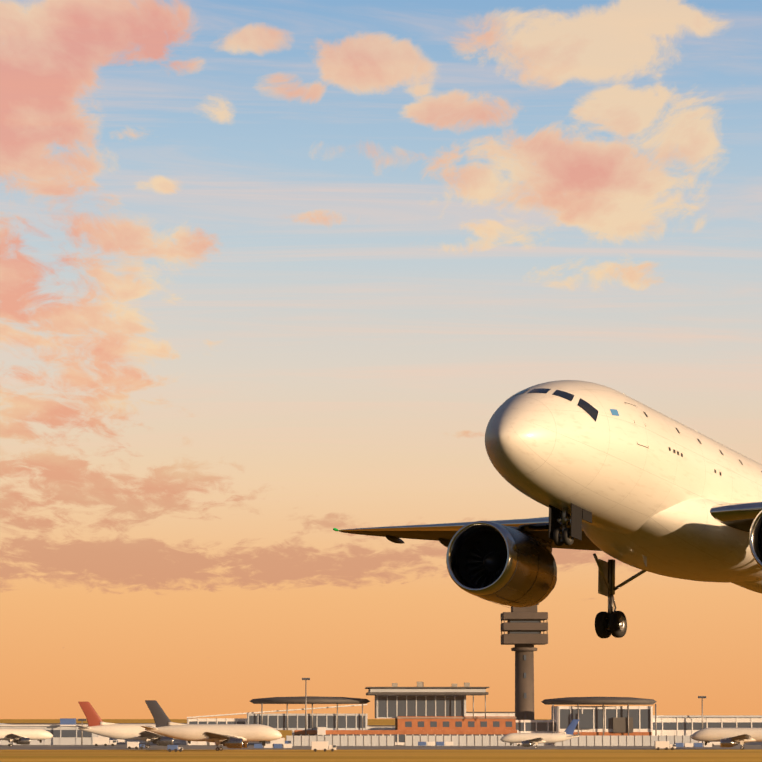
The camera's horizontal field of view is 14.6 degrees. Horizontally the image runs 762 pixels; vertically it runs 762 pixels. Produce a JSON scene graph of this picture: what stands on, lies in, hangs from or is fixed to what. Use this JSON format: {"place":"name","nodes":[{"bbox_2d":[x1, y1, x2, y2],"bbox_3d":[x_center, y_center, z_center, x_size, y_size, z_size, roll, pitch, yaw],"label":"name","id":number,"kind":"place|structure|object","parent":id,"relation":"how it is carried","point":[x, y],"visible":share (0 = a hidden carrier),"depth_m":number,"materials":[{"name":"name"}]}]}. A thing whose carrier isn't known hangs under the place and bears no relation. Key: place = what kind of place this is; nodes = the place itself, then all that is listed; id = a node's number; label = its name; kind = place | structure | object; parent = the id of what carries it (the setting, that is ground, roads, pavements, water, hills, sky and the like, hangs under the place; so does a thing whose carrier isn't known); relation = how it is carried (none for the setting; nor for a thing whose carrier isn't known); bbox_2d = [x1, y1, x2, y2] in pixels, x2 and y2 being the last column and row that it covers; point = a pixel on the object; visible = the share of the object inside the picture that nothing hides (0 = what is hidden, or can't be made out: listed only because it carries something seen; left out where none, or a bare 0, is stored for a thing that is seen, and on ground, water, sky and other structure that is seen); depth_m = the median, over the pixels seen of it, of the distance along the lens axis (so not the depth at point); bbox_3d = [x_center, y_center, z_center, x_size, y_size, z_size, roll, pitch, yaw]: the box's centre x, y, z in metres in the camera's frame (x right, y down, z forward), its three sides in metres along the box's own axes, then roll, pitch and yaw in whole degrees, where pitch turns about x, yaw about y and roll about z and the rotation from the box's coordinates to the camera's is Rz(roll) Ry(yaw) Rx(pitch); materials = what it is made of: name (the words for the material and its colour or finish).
{"place":"outdoors","nodes":[
{"label":"outdoors","id":0,"kind":"place"},
{"bbox_2d":[0,719,761,761],"bbox_3d":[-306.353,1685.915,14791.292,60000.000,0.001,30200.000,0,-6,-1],"label":"ground","id":1,"kind":"structure","parent":0,"point":[495,755],"depth_m":859.28,"materials":[{"name":"brown plant"}]},
{"bbox_2d":[141,700,281,750],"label":"airplane","id":2,"kind":"object","parent":1,"relation":"on","point":[234,735],"depth_m":980.38,"materials":[{"name":"white paint"}]},
{"bbox_2d":[691,728,761,748],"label":"airplane","id":3,"kind":"object","parent":1,"relation":"on","point":[728,737],"depth_m":1024.27,"materials":[{"name":"paint"}]},
{"bbox_2d":[0,741,761,749],"bbox_3d":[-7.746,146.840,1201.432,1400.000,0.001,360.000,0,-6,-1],"label":"apron pavement","id":4,"kind":"structure","parent":0,"point":[123,746],"depth_m":1091.03,"materials":[{"name":"concrete"}]},
{"bbox_2d":[0,728,52,745],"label":"airplane","id":5,"kind":"object","parent":4,"relation":"on","point":[23,736],"depth_m":1138.41,"materials":[{"name":"white paint"}]},
{"bbox_2d":[78,719,85,744],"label":"light mast","id":6,"kind":"object","parent":4,"relation":"on","point":[82,720],"depth_m":1189.49,"materials":[{"name":"silver metal"}]},
{"bbox_2d":[76,702,190,747],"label":"airplane","id":7,"kind":"object","parent":4,"relation":"on","point":[97,725],"depth_m":1058.01,"materials":[{"name":"white paint"}]},
{"bbox_2d":[5,712,514,742],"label":"hangar buildings","id":8,"kind":"structure","parent":4,"relation":"on","point":[380,727],"depth_m":1337.66,"materials":[{"name":"white metal"}]},
{"bbox_2d":[302,678,309,735],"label":"light mast","id":9,"kind":"object","parent":4,"relation":"on","point":[305,679],"depth_m":1170.71,"materials":[{"name":"silver metal"}]},
{"bbox_2d":[0,682,761,744],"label":"terminal building","id":10,"kind":"structure","parent":4,"relation":"on","point":[420,709],"depth_m":1188.48,"materials":[{"name":"white glass"}]},
{"bbox_2d":[501,603,547,719],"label":"control tower","id":11,"kind":"structure","parent":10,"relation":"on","point":[523,627],"depth_m":1241.28,"materials":[{"name":"grey concrete"}]},
{"bbox_2d":[93,727,719,751],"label":"fence","id":12,"kind":"object","parent":4,"relation":"on","point":[332,742],"depth_m":1152.24,"materials":[{"name":"silver metal"}]},
{"bbox_2d":[500,719,579,747],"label":"airplane","id":13,"kind":"object","parent":4,"relation":"on","point":[528,739],"depth_m":1062.75,"materials":[{"name":"white paint"}]},
{"bbox_2d":[698,696,705,742],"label":"light mast","id":14,"kind":"object","parent":4,"relation":"on","point":[702,697],"depth_m":1191.00,"materials":[{"name":"silver metal"}]},
{"bbox_2d":[0,0,761,718],"label":"sky","id":15,"kind":"structure","parent":0,"point":[275,275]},
{"bbox_2d":[333,380,761,637],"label":"airplane","id":16,"kind":"object","parent":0,"point":[621,477],"visible":1,"depth_m":127.14,"materials":[{"name":"white paint"}]}
]}

